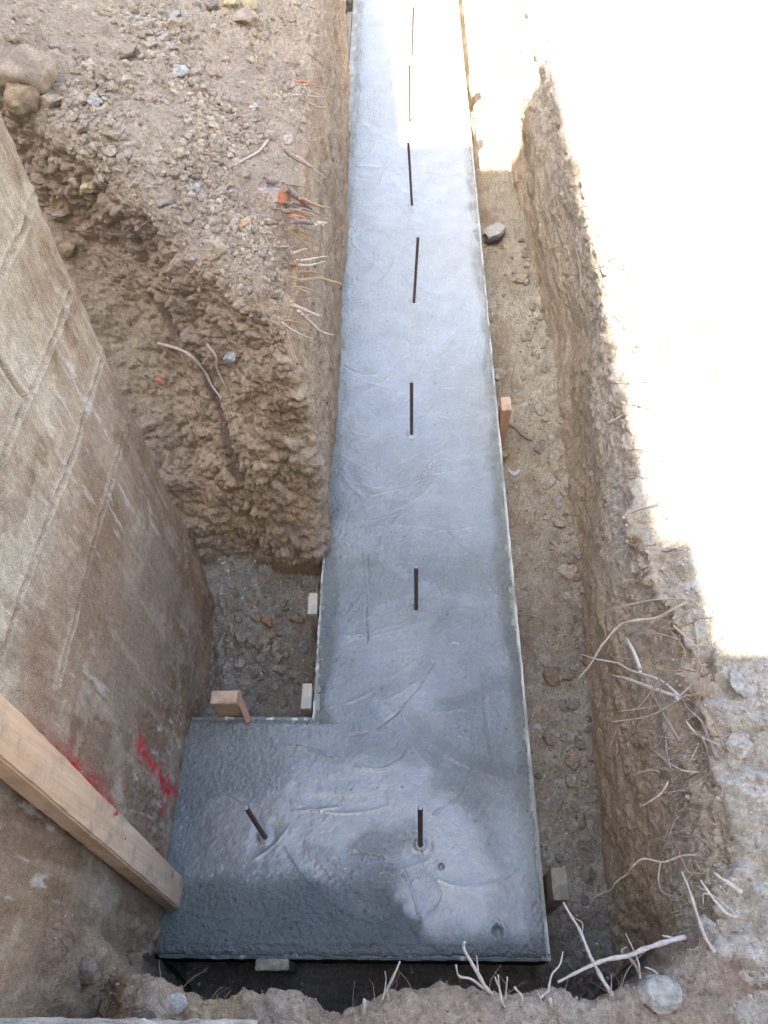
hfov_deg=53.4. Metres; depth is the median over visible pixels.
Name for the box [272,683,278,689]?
earth clod
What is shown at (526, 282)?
stone
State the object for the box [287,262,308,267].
root
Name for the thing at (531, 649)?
root
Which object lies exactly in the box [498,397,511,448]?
wooden stake
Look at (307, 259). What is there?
root
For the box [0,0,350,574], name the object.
bank
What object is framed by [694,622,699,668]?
root
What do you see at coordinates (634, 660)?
root
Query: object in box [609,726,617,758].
root
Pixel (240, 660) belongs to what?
earth clod
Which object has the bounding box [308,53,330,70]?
root
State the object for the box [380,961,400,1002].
twig
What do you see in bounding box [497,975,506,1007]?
twig
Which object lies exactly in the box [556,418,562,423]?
stone
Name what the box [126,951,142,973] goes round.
earth clod
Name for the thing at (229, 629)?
earth clod
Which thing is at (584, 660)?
earth clod
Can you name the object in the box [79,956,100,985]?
earth clod
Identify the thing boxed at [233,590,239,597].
stone
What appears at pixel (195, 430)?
root
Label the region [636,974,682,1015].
boulder
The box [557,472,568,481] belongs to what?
stone
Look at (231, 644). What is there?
pebble
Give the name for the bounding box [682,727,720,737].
root
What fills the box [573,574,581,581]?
stone
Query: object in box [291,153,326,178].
root
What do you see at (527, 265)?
stone
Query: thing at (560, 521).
stone
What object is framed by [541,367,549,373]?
stone
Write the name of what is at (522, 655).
floor gravel
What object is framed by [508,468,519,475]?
paper scrap
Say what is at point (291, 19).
earth clod
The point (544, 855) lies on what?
stone
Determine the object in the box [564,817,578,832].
stone
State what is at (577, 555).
stone
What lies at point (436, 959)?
form board
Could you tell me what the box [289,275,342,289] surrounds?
root
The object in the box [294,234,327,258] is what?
root
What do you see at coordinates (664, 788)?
root
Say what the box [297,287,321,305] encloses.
root
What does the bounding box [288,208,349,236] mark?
root
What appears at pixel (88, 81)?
earth clod
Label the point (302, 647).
earth clod
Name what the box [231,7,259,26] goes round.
earth clod
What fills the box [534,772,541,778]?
stone
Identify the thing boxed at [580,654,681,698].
root
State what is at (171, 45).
earth clod
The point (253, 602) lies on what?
earth clod
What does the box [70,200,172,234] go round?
root
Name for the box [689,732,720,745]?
root
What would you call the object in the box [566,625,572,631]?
stone
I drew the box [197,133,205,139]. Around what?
earth clod
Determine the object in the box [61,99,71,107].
earth clod
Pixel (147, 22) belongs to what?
earth clod
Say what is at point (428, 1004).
crumbs
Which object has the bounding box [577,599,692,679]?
root
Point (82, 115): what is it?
earth clod
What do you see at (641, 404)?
root
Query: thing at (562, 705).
stone
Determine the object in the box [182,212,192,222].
earth clod
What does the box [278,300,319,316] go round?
root
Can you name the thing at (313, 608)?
wooden stake
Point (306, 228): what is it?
root
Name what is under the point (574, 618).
stone
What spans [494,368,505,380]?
earth clod
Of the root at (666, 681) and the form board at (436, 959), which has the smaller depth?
the root at (666, 681)
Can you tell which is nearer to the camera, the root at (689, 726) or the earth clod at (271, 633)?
the root at (689, 726)
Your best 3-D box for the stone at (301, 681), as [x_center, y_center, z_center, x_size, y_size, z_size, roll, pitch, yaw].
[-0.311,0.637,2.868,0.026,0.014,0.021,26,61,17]
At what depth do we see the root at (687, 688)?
1.98 m
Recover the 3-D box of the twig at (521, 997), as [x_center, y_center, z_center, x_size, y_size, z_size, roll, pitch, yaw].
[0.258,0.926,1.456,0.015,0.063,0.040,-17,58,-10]
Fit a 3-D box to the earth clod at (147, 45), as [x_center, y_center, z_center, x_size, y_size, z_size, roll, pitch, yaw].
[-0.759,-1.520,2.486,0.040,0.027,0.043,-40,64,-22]
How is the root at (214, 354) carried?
attached to the bank at (52, 167)
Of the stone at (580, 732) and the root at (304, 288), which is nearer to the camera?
the root at (304, 288)
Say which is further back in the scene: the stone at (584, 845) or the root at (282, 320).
the stone at (584, 845)
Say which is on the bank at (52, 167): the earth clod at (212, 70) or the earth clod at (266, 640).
the earth clod at (212, 70)
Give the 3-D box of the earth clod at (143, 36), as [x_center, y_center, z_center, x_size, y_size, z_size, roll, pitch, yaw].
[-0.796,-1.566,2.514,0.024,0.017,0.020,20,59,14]
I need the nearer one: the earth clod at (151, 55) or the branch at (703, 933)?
the branch at (703, 933)
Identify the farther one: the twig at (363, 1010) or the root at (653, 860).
the root at (653, 860)
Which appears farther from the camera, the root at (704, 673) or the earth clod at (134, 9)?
the earth clod at (134, 9)
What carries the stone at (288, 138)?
on the bank at (52, 167)
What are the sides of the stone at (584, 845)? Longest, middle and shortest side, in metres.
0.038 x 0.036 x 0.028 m
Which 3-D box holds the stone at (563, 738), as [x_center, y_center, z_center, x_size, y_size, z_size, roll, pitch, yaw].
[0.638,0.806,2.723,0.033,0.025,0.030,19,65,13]
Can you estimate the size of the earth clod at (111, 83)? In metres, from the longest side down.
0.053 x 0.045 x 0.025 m
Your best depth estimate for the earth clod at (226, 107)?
2.44 m
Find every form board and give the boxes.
[159,952,551,964]
[191,716,312,723]
[312,557,324,723]
[347,12,351,60]
[349,0,357,134]
[455,0,465,88]
[463,89,550,960]
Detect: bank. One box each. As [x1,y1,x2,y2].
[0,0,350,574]
[18,906,767,1023]
[486,0,767,1023]
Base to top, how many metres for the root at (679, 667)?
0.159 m
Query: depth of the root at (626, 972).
1.69 m
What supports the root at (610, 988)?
attached to the bank at (41, 1001)
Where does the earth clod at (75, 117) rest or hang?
on the bank at (52, 167)
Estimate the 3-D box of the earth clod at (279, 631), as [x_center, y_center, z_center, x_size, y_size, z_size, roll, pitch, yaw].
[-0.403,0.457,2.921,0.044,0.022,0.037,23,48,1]
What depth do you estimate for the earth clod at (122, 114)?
2.26 m
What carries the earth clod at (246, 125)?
on the bank at (52, 167)
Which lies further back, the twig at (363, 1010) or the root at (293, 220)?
the root at (293, 220)
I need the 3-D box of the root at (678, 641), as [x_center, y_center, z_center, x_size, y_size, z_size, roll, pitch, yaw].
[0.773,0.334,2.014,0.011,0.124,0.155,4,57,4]
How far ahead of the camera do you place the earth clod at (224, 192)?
2.22 m
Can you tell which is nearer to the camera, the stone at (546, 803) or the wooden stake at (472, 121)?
the stone at (546, 803)
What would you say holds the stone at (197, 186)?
on the bank at (52, 167)
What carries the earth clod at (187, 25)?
on the bank at (52, 167)
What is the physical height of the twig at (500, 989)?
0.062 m
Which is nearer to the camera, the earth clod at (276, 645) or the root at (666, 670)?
the root at (666, 670)
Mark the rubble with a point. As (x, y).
(228, 211)
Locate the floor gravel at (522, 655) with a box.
[182,241,608,985]
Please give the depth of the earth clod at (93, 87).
2.27 m
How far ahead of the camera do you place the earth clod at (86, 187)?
2.25 m
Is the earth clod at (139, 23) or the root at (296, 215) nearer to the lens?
the root at (296, 215)
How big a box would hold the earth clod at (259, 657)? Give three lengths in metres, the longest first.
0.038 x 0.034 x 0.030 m
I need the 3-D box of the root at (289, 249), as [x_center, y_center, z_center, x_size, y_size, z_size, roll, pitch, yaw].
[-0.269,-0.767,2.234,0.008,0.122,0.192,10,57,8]
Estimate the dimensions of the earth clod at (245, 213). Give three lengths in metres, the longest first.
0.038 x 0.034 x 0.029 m
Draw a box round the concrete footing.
[153,0,545,957]
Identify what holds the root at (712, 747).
attached to the bank at (652, 114)
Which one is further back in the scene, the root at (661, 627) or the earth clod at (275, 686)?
the earth clod at (275, 686)
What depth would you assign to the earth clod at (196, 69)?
2.47 m
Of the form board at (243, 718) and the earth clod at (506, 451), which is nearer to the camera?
the form board at (243, 718)
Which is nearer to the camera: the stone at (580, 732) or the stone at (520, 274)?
the stone at (580, 732)
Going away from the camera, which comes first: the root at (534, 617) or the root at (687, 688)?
the root at (687, 688)
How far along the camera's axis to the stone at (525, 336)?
3.81 m
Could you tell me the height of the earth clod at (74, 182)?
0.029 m
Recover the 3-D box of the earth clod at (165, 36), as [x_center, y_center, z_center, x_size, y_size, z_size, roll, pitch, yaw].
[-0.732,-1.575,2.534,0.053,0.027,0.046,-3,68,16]
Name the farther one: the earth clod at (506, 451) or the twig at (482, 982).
the earth clod at (506, 451)
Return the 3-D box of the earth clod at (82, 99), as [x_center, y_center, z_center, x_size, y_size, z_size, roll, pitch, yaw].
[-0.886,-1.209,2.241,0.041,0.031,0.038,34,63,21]
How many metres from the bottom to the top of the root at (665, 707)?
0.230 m
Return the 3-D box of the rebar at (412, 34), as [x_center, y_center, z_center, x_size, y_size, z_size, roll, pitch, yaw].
[0.180,-2.994,4.795,0.016,0.372,0.109,-2,57,0]
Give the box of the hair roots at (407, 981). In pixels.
[73,931,718,1017]
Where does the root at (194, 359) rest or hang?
attached to the bank at (52, 167)
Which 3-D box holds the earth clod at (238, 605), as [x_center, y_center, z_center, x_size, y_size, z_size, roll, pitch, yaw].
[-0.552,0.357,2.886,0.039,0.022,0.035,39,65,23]
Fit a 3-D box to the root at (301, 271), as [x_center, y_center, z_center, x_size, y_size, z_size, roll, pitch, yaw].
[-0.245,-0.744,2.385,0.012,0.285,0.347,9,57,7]
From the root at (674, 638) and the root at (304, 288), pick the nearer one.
the root at (674, 638)
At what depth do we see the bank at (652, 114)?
2.66 m
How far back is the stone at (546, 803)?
2.60 m
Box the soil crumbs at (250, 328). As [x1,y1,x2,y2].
[100,258,333,563]
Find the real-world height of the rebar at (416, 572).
0.371 m
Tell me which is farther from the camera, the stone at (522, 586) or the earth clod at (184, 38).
the stone at (522, 586)
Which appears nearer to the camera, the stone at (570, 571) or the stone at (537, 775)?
the stone at (537, 775)
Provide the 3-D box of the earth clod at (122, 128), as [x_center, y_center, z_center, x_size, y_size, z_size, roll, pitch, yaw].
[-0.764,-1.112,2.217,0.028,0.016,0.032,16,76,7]
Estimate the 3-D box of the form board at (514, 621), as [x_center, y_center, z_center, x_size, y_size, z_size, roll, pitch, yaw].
[0.480,-0.592,3.533,0.029,0.274,4.624,0,57,1]
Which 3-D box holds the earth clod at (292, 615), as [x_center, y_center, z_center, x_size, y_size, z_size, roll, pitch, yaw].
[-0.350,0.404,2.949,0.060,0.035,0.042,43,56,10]
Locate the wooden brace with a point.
(244, 710)
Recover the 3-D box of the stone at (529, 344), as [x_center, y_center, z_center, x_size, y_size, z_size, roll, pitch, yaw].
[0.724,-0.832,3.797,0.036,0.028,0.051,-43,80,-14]
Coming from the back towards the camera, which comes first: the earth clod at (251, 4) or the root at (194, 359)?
the earth clod at (251, 4)
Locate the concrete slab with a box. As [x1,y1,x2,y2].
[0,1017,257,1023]
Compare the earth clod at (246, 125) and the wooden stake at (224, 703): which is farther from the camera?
the wooden stake at (224, 703)
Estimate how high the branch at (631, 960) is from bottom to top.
0.026 m
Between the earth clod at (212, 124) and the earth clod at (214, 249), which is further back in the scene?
the earth clod at (212, 124)
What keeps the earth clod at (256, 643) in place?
on the trench floor
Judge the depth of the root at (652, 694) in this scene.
1.89 m
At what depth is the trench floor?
2.90 m
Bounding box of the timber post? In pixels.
[0,692,183,908]
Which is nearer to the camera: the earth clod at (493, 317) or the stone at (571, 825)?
the stone at (571, 825)
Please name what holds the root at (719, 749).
attached to the bank at (652, 114)
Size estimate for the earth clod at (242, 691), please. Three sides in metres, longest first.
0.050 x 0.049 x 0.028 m
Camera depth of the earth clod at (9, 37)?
2.23 m
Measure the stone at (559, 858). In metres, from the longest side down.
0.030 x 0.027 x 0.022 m
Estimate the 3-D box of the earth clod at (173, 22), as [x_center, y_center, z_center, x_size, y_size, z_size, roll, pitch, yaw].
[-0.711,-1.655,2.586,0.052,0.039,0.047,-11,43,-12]
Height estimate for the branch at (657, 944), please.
0.029 m
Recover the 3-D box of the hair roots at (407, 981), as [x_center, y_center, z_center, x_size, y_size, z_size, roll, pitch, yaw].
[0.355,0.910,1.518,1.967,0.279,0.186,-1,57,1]
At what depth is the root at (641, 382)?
2.47 m
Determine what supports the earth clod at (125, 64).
on the bank at (52, 167)
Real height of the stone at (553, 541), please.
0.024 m
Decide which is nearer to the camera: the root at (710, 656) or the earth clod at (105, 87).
the root at (710, 656)
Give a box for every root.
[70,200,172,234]
[157,342,221,398]
[163,346,190,368]
[190,413,207,448]
[203,152,230,168]
[206,343,227,391]
[240,101,294,125]
[249,313,259,323]
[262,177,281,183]
[278,207,311,213]
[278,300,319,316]
[278,319,313,339]
[279,319,311,328]
[280,246,301,254]
[281,182,305,187]
[283,149,312,168]
[283,184,312,209]
[283,200,314,220]
[285,227,308,235]
[287,85,328,88]
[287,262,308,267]
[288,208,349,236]
[288,217,313,224]
[288,226,326,248]
[288,294,319,297]
[289,200,327,216]
[289,214,305,218]
[289,270,323,274]
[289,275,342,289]
[290,94,324,96]
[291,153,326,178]
[291,242,329,275]
[291,286,321,294]
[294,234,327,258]
[294,256,327,261]
[296,80,315,85]
[296,225,319,231]
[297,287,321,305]
[297,308,332,335]
[298,196,330,208]
[298,261,324,265]
[299,310,322,315]
[307,101,330,108]
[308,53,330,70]
[314,221,327,225]
[321,224,326,255]
[509,422,532,440]
[517,614,555,629]
[519,633,546,666]
[540,951,562,998]
[569,231,581,286]
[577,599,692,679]
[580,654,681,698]
[590,252,619,268]
[593,854,698,897]
[599,598,684,613]
[606,401,641,423]
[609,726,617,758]
[609,974,611,1000]
[611,658,653,667]
[611,701,674,721]
[612,675,679,699]
[618,664,701,711]
[619,619,697,630]
[620,952,644,987]
[621,403,655,405]
[624,379,653,384]
[625,542,655,545]
[625,637,642,671]
[625,933,640,978]
[627,449,651,452]
[629,679,659,713]
[630,456,665,459]
[631,502,659,512]
[634,632,680,640]
[642,780,668,805]
[643,677,681,743]
[647,678,659,713]
[648,663,682,670]
[648,729,682,741]
[652,610,692,638]
[653,648,668,665]
[654,750,697,772]
[658,677,671,701]
[658,752,684,765]
[660,663,695,672]
[665,622,686,656]
[665,731,671,770]
[673,625,704,654]
[675,844,703,873]
[678,772,699,789]
[680,698,718,760]
[682,692,715,697]
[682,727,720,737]
[685,721,717,743]
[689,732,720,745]
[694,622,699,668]
[695,663,700,712]
[696,730,723,753]
[697,731,710,776]
[698,648,715,666]
[700,655,708,700]
[713,723,728,765]
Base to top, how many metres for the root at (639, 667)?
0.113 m
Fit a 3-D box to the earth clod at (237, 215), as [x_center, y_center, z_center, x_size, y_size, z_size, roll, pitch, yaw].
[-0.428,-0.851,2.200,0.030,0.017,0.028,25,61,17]
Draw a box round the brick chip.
[154,376,165,384]
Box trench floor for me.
[176,0,616,1014]
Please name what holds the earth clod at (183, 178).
on the bank at (52, 167)
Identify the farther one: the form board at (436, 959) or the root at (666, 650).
the form board at (436, 959)
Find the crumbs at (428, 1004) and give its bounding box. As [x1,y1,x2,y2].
[26,908,755,1023]
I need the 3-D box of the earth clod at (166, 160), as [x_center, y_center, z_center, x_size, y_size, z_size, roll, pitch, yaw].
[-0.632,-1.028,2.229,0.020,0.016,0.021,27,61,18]
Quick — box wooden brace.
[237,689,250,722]
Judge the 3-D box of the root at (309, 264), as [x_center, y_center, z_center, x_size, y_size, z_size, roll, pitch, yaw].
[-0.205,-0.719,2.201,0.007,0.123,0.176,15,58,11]
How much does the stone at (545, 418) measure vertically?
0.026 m
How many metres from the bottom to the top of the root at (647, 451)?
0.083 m
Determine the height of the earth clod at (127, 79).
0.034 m
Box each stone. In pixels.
[0,43,57,96]
[3,82,40,119]
[87,97,102,104]
[167,10,180,17]
[171,64,188,77]
[193,182,200,191]
[223,351,237,362]
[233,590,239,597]
[253,668,258,676]
[257,696,262,702]
[279,700,286,707]
[283,134,292,144]
[298,678,303,684]
[511,392,524,402]
[512,269,527,280]
[518,238,525,242]
[519,583,527,589]
[520,331,531,341]
[521,252,528,258]
[523,262,531,268]
[523,278,530,285]
[525,340,533,347]
[530,404,535,411]
[532,317,537,323]
[534,439,547,453]
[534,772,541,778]
[535,403,545,415]
[540,849,548,861]
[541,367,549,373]
[541,415,549,421]
[541,479,555,488]
[542,733,557,745]
[542,799,550,806]
[546,434,555,446]
[548,449,561,460]
[548,458,562,473]
[549,538,559,545]
[551,517,567,526]
[554,467,565,477]
[554,624,559,630]
[555,854,563,862]
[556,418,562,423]
[556,563,567,574]
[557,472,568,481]
[559,666,573,680]
[559,699,568,711]
[559,733,566,742]
[560,487,567,496]
[560,564,577,578]
[562,591,570,599]
[562,672,566,679]
[564,755,580,770]
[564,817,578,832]
[565,774,577,786]
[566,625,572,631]
[566,699,579,709]
[567,560,575,564]
[570,803,579,811]
[572,615,577,621]
[572,963,579,971]
[573,552,580,560]
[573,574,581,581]
[574,741,585,750]
[575,812,586,829]
[577,729,583,735]
[579,839,589,850]
[580,864,595,884]
[580,895,588,905]
[585,714,591,721]
[586,754,594,761]
[587,853,594,862]
[697,914,718,934]
[725,730,753,759]
[730,668,757,697]
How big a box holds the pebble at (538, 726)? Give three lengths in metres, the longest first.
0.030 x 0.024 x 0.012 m
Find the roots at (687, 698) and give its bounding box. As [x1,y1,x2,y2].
[517,31,735,952]
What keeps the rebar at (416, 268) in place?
attached to the concrete footing
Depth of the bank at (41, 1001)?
1.50 m
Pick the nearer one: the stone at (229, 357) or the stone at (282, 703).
the stone at (229, 357)
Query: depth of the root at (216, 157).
2.28 m
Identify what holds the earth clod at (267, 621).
on the trench floor
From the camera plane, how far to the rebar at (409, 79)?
4.35 m
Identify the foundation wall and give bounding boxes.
[0,114,214,1017]
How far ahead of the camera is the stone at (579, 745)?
2.68 m
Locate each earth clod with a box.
[6,34,12,42]
[11,35,18,43]
[39,94,64,108]
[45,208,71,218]
[57,240,78,257]
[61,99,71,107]
[68,177,80,188]
[71,115,78,121]
[74,94,87,105]
[76,78,96,89]
[76,120,87,131]
[79,113,90,119]
[79,181,93,192]
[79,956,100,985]
[84,72,92,77]
[87,85,95,89]
[94,76,105,86]
[97,151,105,159]
[101,83,112,91]
[102,130,122,139]
[103,145,117,156]
[105,80,117,92]
[111,43,136,59]
[118,112,126,117]
[119,61,127,67]
[119,124,124,132]
[121,74,135,85]
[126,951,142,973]
[128,6,138,14]
[128,141,137,147]
[129,23,137,30]
[135,21,142,26]
[139,33,145,39]
[141,29,153,36]
[142,19,153,26]
[143,40,157,49]
[146,36,155,40]
[149,52,155,58]
[151,77,163,84]
[154,197,173,207]
[157,31,170,41]
[162,21,170,28]
[164,42,178,49]
[164,157,170,162]
[166,168,179,179]
[167,17,181,27]
[167,180,175,188]
[172,55,179,61]
[172,147,184,157]
[174,27,180,33]
[179,33,189,43]
[180,174,187,181]
[181,20,192,30]
[182,197,189,205]
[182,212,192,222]
[184,185,196,191]
[187,76,196,86]
[187,102,194,106]
[188,130,194,136]
[191,32,199,38]
[191,65,201,73]
[191,144,200,150]
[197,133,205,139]
[200,83,207,91]
[202,239,225,260]
[204,0,217,10]
[205,63,222,76]
[208,121,219,128]
[212,158,223,164]
[214,185,226,197]
[218,189,230,197]
[219,101,232,112]
[220,55,230,62]
[221,0,239,8]
[221,138,230,146]
[224,636,231,643]
[225,622,233,632]
[227,152,233,157]
[229,149,239,155]
[230,127,239,134]
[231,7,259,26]
[232,213,240,219]
[233,601,242,610]
[234,615,241,622]
[234,629,246,643]
[234,660,244,669]
[236,112,244,117]
[236,167,250,178]
[236,648,243,654]
[237,688,244,696]
[238,0,256,9]
[238,218,249,229]
[238,657,244,664]
[241,209,249,217]
[242,123,250,128]
[244,55,254,63]
[247,597,257,607]
[249,634,261,649]
[250,612,261,621]
[255,654,264,661]
[258,645,269,655]
[260,636,270,647]
[261,616,273,627]
[263,261,272,268]
[264,129,275,139]
[265,627,277,638]
[269,654,282,665]
[270,271,276,276]
[271,289,280,298]
[271,640,280,652]
[271,664,285,674]
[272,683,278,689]
[275,627,282,636]
[280,600,286,607]
[282,648,290,658]
[286,17,296,22]
[287,610,297,621]
[295,617,303,622]
[297,637,308,653]
[488,311,497,323]
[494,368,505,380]
[502,446,510,460]
[510,397,515,403]
[543,666,559,686]
[580,651,587,665]
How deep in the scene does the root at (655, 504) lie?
2.20 m
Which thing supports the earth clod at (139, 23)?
on the bank at (52, 167)
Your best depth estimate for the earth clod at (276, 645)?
2.89 m
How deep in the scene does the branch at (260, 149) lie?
2.40 m
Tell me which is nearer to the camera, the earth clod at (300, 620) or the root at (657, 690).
the root at (657, 690)
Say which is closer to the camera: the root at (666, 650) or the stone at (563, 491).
the root at (666, 650)
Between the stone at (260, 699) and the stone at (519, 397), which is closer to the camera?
the stone at (260, 699)
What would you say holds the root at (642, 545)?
attached to the bank at (652, 114)
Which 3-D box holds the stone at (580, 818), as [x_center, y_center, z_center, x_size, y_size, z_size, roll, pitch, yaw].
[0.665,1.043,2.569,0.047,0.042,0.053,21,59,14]
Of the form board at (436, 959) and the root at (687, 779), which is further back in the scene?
the form board at (436, 959)
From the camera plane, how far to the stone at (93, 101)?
2.23 m
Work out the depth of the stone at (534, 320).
3.85 m
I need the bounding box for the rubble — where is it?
[8,0,317,299]
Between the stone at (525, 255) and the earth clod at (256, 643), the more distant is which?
the stone at (525, 255)
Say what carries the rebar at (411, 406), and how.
in the concrete footing
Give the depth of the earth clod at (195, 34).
2.55 m
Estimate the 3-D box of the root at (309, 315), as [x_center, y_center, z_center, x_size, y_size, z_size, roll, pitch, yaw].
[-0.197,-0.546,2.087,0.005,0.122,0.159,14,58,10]
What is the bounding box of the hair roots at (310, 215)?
[259,0,353,399]
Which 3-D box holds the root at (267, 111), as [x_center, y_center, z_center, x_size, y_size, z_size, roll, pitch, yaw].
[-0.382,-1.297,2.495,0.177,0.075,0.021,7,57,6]
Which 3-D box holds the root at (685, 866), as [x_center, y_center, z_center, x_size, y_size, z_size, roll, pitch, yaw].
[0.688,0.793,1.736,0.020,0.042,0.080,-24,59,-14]
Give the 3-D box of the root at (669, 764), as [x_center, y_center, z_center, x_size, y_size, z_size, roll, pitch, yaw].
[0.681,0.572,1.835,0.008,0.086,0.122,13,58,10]
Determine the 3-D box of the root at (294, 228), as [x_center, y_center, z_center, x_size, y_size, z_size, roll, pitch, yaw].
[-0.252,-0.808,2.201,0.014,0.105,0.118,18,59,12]
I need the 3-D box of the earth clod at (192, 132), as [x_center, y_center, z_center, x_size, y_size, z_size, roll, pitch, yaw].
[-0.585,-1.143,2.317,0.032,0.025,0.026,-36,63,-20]
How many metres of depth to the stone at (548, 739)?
2.71 m
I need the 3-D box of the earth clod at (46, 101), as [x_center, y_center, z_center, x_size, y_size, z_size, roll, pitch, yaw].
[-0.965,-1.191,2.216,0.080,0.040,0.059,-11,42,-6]
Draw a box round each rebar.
[244,805,266,838]
[407,142,412,205]
[408,64,410,121]
[410,381,413,434]
[411,6,414,54]
[413,236,419,302]
[414,565,418,609]
[418,805,422,846]
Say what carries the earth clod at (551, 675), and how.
on the trench floor
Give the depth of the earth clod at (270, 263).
2.11 m
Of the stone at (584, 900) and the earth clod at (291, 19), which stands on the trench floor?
the stone at (584, 900)
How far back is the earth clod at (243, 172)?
2.27 m
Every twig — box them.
[361,998,365,1014]
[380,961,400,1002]
[455,965,484,989]
[462,941,493,994]
[494,977,503,1006]
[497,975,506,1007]
[504,976,507,999]
[513,986,522,1005]
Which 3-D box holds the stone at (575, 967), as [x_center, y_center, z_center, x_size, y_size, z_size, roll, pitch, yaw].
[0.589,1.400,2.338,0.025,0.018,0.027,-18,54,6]
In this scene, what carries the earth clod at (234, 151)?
on the bank at (52, 167)
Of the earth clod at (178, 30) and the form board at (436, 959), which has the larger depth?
the earth clod at (178, 30)
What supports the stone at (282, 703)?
on the trench floor
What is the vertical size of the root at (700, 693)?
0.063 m
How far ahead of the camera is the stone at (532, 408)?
3.54 m
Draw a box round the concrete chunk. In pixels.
[482,223,505,243]
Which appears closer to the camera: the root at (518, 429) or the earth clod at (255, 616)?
the earth clod at (255, 616)
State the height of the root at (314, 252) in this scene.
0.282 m
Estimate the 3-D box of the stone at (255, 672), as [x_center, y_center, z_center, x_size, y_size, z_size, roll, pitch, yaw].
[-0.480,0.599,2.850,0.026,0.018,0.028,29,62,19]
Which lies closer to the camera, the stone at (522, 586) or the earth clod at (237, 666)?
the earth clod at (237, 666)
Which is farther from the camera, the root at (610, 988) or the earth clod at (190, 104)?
the earth clod at (190, 104)
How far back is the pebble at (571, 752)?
2.69 m
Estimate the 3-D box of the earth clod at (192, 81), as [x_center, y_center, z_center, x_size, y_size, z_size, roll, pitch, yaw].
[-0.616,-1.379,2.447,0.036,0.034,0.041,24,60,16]
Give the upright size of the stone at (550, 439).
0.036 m
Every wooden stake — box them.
[210,690,243,716]
[255,959,297,973]
[301,683,313,716]
[307,593,319,640]
[467,64,473,109]
[470,112,475,146]
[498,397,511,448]
[543,867,569,914]
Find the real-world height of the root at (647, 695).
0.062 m
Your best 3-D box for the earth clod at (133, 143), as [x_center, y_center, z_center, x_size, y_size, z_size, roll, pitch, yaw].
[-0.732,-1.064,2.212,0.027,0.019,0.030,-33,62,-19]
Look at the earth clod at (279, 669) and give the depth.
2.87 m
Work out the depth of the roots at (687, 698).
2.06 m
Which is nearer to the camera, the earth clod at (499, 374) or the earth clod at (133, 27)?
the earth clod at (133, 27)
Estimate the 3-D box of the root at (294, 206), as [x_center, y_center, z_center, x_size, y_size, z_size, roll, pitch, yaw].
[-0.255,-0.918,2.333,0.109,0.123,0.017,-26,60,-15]
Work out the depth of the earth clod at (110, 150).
2.18 m
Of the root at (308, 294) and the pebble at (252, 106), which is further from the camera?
the pebble at (252, 106)
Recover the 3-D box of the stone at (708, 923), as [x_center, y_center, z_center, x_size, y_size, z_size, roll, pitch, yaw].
[0.715,0.913,1.664,0.068,0.049,0.048,42,65,8]
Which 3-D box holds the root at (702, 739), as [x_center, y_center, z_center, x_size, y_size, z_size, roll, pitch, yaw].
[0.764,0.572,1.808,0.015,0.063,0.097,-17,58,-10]
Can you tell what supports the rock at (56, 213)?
on the bank at (52, 167)
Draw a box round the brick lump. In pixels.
[258,186,290,203]
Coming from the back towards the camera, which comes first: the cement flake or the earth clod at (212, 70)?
the earth clod at (212, 70)
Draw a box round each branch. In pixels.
[233,139,268,165]
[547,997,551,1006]
[557,934,686,983]
[562,902,613,995]
[620,946,642,980]
[681,872,715,952]
[697,880,738,919]
[714,872,742,894]
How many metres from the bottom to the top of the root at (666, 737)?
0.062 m
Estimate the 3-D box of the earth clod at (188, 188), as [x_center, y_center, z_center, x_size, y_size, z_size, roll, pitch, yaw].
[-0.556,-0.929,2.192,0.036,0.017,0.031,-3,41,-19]
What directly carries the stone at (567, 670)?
on the trench floor
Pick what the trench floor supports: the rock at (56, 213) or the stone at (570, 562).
the stone at (570, 562)
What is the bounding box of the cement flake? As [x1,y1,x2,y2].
[167,993,186,1014]
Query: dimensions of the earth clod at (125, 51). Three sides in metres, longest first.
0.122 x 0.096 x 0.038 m
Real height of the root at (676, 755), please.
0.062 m
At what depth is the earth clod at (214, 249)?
2.10 m
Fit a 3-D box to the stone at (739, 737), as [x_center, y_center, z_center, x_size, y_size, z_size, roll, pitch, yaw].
[0.857,0.558,1.833,0.065,0.012,0.068,21,71,33]
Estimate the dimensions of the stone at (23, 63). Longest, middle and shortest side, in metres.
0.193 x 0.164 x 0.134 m
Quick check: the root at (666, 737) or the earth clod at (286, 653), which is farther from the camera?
the earth clod at (286, 653)
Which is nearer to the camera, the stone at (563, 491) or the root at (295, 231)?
the root at (295, 231)
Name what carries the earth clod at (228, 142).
on the bank at (52, 167)
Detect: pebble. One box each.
[228,641,233,648]
[249,103,257,108]
[535,723,541,729]
[568,749,575,755]
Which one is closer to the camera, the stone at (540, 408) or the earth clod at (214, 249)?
the earth clod at (214, 249)
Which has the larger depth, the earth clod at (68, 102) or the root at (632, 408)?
the root at (632, 408)
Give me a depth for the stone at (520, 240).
4.23 m
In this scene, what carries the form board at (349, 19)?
on the trench floor
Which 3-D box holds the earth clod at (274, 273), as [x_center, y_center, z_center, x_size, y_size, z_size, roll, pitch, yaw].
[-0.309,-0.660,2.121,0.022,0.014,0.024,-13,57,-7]
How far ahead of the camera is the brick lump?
2.29 m

